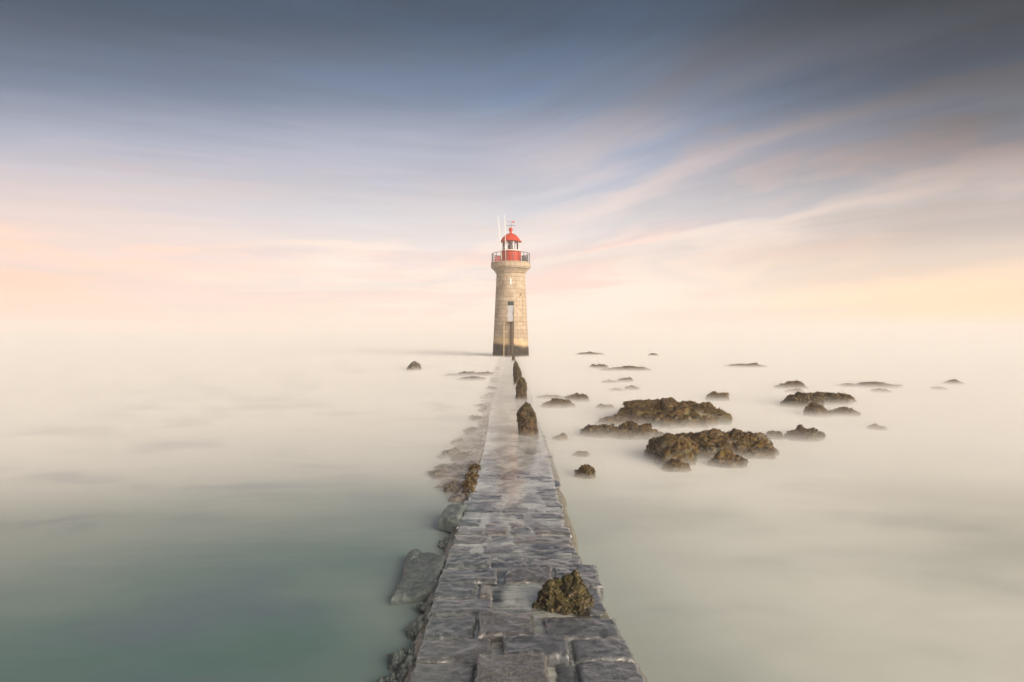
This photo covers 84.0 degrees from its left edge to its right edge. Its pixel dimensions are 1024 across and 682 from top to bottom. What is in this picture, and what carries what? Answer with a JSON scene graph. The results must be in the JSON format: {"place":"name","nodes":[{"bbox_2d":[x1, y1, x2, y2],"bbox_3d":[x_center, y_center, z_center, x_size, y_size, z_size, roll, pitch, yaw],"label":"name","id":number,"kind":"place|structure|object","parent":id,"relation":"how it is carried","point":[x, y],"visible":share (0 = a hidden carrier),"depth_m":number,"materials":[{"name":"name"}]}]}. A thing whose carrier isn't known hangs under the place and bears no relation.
{"place":"outdoors","nodes":[
{"label":"outdoors","id":0,"kind":"place"},
{"bbox_2d":[0,332,1023,681],"bbox_3d":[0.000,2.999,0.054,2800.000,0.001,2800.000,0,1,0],"label":"sea","id":1,"kind":"structure","parent":0,"point":[222,506],"depth_m":9.88,"materials":[{"name":"beige liquid"}]},
{"bbox_2d":[407,361,421,371],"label":"sea rock","id":2,"kind":"object","parent":1,"relation":"on","point":[414,366],"visible":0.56,"depth_m":41.94,"materials":[{"name":"stone"}]},
{"bbox_2d":[438,503,466,532],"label":"stone block","id":3,"kind":"structure","parent":1,"relation":"in","point":[451,516],"depth_m":8.50,"materials":[{"name":"grey stone"}]},
{"bbox_2d":[441,371,492,376],"bbox_3d":[-3.001,2.327,37.922,3.464,0.672,2.043,0,1,0],"label":"sea reef","id":4,"kind":"object","parent":1,"relation":"on","point":[465,374],"visible":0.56,"depth_m":37.59},
{"bbox_2d":[457,376,485,380],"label":"sea rock","id":5,"kind":"object","parent":1,"relation":"on","point":[472,378],"visible":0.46,"depth_m":34.16,"materials":[{"name":"grey stone"}]},
{"bbox_2d":[377,358,647,681],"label":"stone causeway","id":6,"kind":"structure","parent":1,"relation":"in","point":[468,595],"depth_m":6.32,"materials":[{"name":"grey stone"}]},
{"bbox_2d":[391,549,445,605],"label":"stone slab","id":7,"kind":"structure","parent":6,"relation":"on","point":[421,572],"depth_m":6.60,"materials":[{"name":"grey stone"}]},
{"bbox_2d":[448,358,571,681],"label":"shallow water","id":8,"kind":"structure","parent":6,"relation":"on","point":[506,377],"depth_m":12.47,"materials":[{"name":"grey liquid"}]},
{"bbox_2d":[491,214,530,357],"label":"lighthouse","id":9,"kind":"object","parent":6,"relation":"on","point":[510,269],"visible":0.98,"depth_m":62.86,"materials":[{"name":"stone"}]},
{"bbox_2d":[508,305,512,320],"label":"door","id":10,"kind":"structure","parent":9,"relation":"in","point":[510,307],"depth_m":62.67,"materials":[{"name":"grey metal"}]},
{"bbox_2d":[513,360,517,377],"bbox_3d":[0.249,1.942,35.107,0.416,1.554,0.394,0,1,0],"label":"stone post","id":11,"kind":"object","parent":6,"relation":"on","point":[515,364],"visible":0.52,"depth_m":35.02,"materials":[{"name":"stone"}]},
{"bbox_2d":[513,366,521,384],"bbox_3d":[0.311,2.059,30.735,0.447,1.464,0.423,1,1,40],"label":"stone post","id":12,"kind":"object","parent":6,"relation":"on","point":[517,373],"visible":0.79,"depth_m":30.61,"materials":[{"name":"brown stone"}]},
{"bbox_2d":[515,377,526,400],"bbox_3d":[0.388,2.230,24.284,0.591,1.379,0.508,0,1,0],"label":"stone post","id":13,"kind":"object","parent":6,"relation":"on","point":[521,389],"visible":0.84,"depth_m":24.11,"materials":[{"name":"brown stone"}]},
{"bbox_2d":[516,402,538,436],"bbox_3d":[0.468,2.389,15.976,0.705,1.389,0.640,0,1,0],"label":"stone post","id":14,"kind":"object","parent":6,"relation":"on","point":[526,418],"visible":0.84,"depth_m":15.81,"materials":[{"name":"brown stone"}]},
{"bbox_2d":[532,567,594,615],"bbox_3d":[0.552,2.573,5.929,0.605,0.363,0.485,0,1,22],"label":"mossy rock","id":15,"kind":"object","parent":6,"relation":"on","point":[567,594],"visible":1,"depth_m":5.83,"materials":[{"name":"brown stone"}]},
{"bbox_2d":[535,395,563,398],"bbox_3d":[1.748,2.563,25.323,1.437,0.323,0.737,0,1,0],"label":"sea reef","id":16,"kind":"object","parent":1,"relation":"on","point":[548,396],"visible":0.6,"depth_m":25.16},
{"bbox_2d":[540,398,575,407],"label":"sea rock","id":17,"kind":"object","parent":1,"relation":"on","point":[558,403],"visible":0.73,"depth_m":22.14,"materials":[{"name":"brown stone"}]},
{"bbox_2d":[552,433,567,440],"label":"sea rock","id":18,"kind":"object","parent":1,"relation":"on","point":[562,437],"visible":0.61,"depth_m":15.60,"materials":[{"name":"grey stone"}]},
{"bbox_2d":[564,392,589,401],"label":"sea rock","id":19,"kind":"object","parent":1,"relation":"on","point":[577,397],"visible":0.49,"depth_m":23.94,"materials":[{"name":"stone"}]},
{"bbox_2d":[572,451,589,456],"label":"sea rock","id":20,"kind":"object","parent":1,"relation":"on","point":[581,454],"visible":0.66,"depth_m":13.61,"materials":[{"name":"grey stone"}]},
{"bbox_2d":[574,464,595,478],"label":"sea rock","id":21,"kind":"object","parent":1,"relation":"on","point":[585,471],"visible":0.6,"depth_m":11.58,"materials":[{"name":"brown stone"}]},
{"bbox_2d":[575,351,604,355],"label":"islet","id":22,"kind":"object","parent":1,"relation":"on","point":[589,353],"visible":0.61,"depth_m":68.73,"materials":[{"name":"stone"}]},
{"bbox_2d":[595,403,614,408],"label":"sea rock","id":23,"kind":"object","parent":1,"relation":"on","point":[601,406],"visible":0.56,"depth_m":21.88,"materials":[{"name":"beige stone"}]},
{"bbox_2d":[601,377,633,383],"bbox_3d":[6.136,2.439,32.984,2.227,0.629,1.124,-1,1,-26],"label":"sea reef","id":24,"kind":"object","parent":1,"relation":"on","point":[626,380],"visible":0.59,"depth_m":32.88},
{"bbox_2d":[589,364,651,371],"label":"sea reef","id":25,"kind":"object","parent":1,"relation":"on","point":[606,368],"visible":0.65,"depth_m":42.41},
{"bbox_2d":[579,420,663,439],"bbox_3d":[3.117,2.706,16.110,2.444,0.914,0.985,0,1,12],"label":"sea rock","id":26,"kind":"object","parent":1,"relation":"on","point":[629,430],"visible":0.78,"depth_m":15.88,"materials":[{"name":"brown stone"}]},
{"bbox_2d":[608,385,639,390],"bbox_3d":[5.677,2.491,28.764,1.856,0.453,0.978,-1,1,-28],"label":"sea reef","id":27,"kind":"object","parent":1,"relation":"on","point":[632,387],"visible":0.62,"depth_m":28.63},
{"bbox_2d":[648,353,659,356],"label":"islet","id":28,"kind":"object","parent":1,"relation":"on","point":[653,355],"visible":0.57,"depth_m":65.91,"materials":[{"name":"grey stone"}]},
{"bbox_2d":[595,397,732,428],"bbox_3d":[4.918,2.618,19.086,4.514,1.417,3.483,0,1,0],"label":"sea rock","id":29,"kind":"object","parent":1,"relation":"on","point":[670,413],"visible":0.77,"depth_m":18.01,"materials":[{"name":"brown stone"}]},
{"bbox_2d":[644,428,778,471],"bbox_3d":[4.791,2.754,13.462,3.271,1.278,2.901,0,1,0],"label":"sea rock","id":30,"kind":"object","parent":1,"relation":"on","point":[683,451],"visible":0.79,"depth_m":13.27,"materials":[{"name":"brown stone"}]},
{"bbox_2d":[705,391,729,401],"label":"sea rock","id":31,"kind":"object","parent":1,"relation":"on","point":[713,396],"visible":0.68,"depth_m":24.28,"materials":[{"name":"stone"}]},
{"bbox_2d":[724,363,769,367],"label":"sea reef","id":32,"kind":"object","parent":1,"relation":"on","point":[751,365],"visible":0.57,"depth_m":46.02},
{"bbox_2d":[765,430,785,439],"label":"sea rock","id":33,"kind":"object","parent":1,"relation":"on","point":[774,435],"visible":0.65,"depth_m":15.71,"materials":[{"name":"grey stone"}]},
{"bbox_2d":[773,380,808,392],"bbox_3d":[14.042,2.438,28.805,1.710,0.816,2.965,1,1,34],"label":"sea rock","id":34,"kind":"object","parent":1,"relation":"on","point":[792,386],"visible":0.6,"depth_m":29.12,"materials":[{"name":"stone"}]},
{"bbox_2d":[784,424,825,441],"bbox_3d":[8.093,2.728,15.692,1.168,0.800,0.770,0,1,0],"label":"sea rock","id":35,"kind":"object","parent":1,"relation":"on","point":[802,433],"visible":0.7,"depth_m":15.55,"materials":[{"name":"brown stone"}]},
{"bbox_2d":[780,391,856,408],"bbox_3d":[12.322,2.611,23.050,3.778,1.260,1.646,-1,1,-30],"label":"sea rock","id":36,"kind":"object","parent":1,"relation":"on","point":[798,400],"visible":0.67,"depth_m":22.50,"materials":[{"name":"brown stone"}]},
{"bbox_2d":[803,401,860,417],"bbox_3d":[11.316,2.612,20.174,2.123,0.984,0.963,0,1,-8],"label":"sea rock","id":37,"kind":"object","parent":1,"relation":"on","point":[813,409],"visible":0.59,"depth_m":19.87,"materials":[{"name":"brown stone"}]},
{"bbox_2d":[834,381,902,392],"bbox_3d":[19.003,2.486,29.361,3.259,0.579,4.063,0,1,0],"label":"sea reef","id":38,"kind":"object","parent":1,"relation":"on","point":[883,387],"visible":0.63,"depth_m":29.88},
{"bbox_2d":[866,423,888,430],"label":"sea rock","id":39,"kind":"object","parent":1,"relation":"on","point":[875,426],"visible":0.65,"depth_m":17.28,"materials":[{"name":"beige stone"}]},
{"bbox_2d":[928,386,947,390],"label":"sea rock","id":40,"kind":"object","parent":1,"relation":"on","point":[939,388],"visible":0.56,"depth_m":28.82,"materials":[{"name":"grey stone"}]},
{"bbox_2d":[941,379,965,384],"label":"sea rock","id":41,"kind":"object","parent":1,"relation":"on","point":[953,382],"visible":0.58,"depth_m":31.52,"materials":[{"name":"stone"}]}
]}

